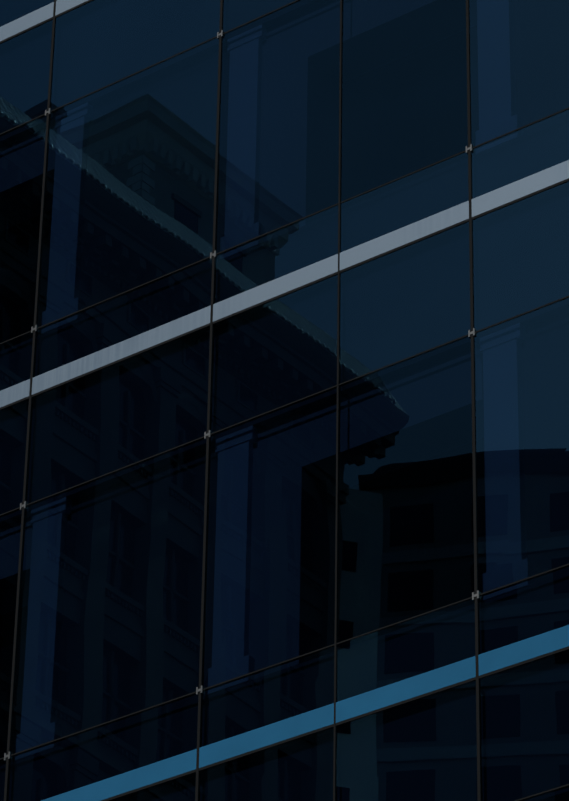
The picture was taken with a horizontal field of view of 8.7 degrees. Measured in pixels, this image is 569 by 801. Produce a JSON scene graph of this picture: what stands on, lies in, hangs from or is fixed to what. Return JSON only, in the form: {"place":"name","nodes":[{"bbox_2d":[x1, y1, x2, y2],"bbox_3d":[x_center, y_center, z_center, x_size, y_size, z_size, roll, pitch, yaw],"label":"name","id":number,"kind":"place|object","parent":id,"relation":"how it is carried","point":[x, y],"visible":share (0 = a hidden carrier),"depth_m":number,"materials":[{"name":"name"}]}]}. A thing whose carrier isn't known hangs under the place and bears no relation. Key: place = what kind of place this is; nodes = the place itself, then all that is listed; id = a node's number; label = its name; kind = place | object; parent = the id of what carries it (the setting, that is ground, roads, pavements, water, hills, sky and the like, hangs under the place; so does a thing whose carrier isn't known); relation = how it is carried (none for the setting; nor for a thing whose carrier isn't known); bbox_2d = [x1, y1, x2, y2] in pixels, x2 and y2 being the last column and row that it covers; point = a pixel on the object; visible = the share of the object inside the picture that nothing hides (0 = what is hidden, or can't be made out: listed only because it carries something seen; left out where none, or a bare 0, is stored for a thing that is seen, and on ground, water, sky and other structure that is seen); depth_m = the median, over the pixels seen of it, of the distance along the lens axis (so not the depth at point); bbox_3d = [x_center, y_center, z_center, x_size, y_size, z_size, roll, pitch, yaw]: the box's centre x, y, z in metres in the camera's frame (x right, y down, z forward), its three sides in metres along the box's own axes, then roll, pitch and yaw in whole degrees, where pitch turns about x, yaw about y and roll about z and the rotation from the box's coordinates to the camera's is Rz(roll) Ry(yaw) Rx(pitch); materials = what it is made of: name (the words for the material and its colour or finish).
{"place":"outdoors","nodes":[
{"label":"outdoors","id":0,"kind":"place"},
{"bbox_3d":[5.030,2.583,36.335,39.678,40.600,18.210,-21,-39,30],"label":"inner facade wall","id":1,"kind":"object","parent":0,"visible":0},
{"bbox_2d":[0,0,568,800],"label":"facade joints","id":2,"kind":"object","parent":1,"relation":"attached to","point":[336,642],"visible":0.7,"depth_m":28.89,"materials":[{"name":"black plastic"}]},
{"bbox_2d":[4,30,479,760],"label":"spider clips","id":3,"kind":"object","parent":2,"relation":"attached to","point":[206,434],"visible":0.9,"depth_m":28.98,"materials":[{"name":"grey metal"}]},
{"bbox_2d":[0,0,568,800],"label":"glass skin","id":4,"kind":"object","parent":2,"relation":"attached to","point":[110,608],"visible":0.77,"depth_m":28.95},
{"bbox_2d":[0,0,568,800],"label":"facade bands","id":5,"kind":"object","parent":2,"relation":"attached to","point":[420,684],"visible":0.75,"depth_m":28.33,"materials":[{"name":"metal"}]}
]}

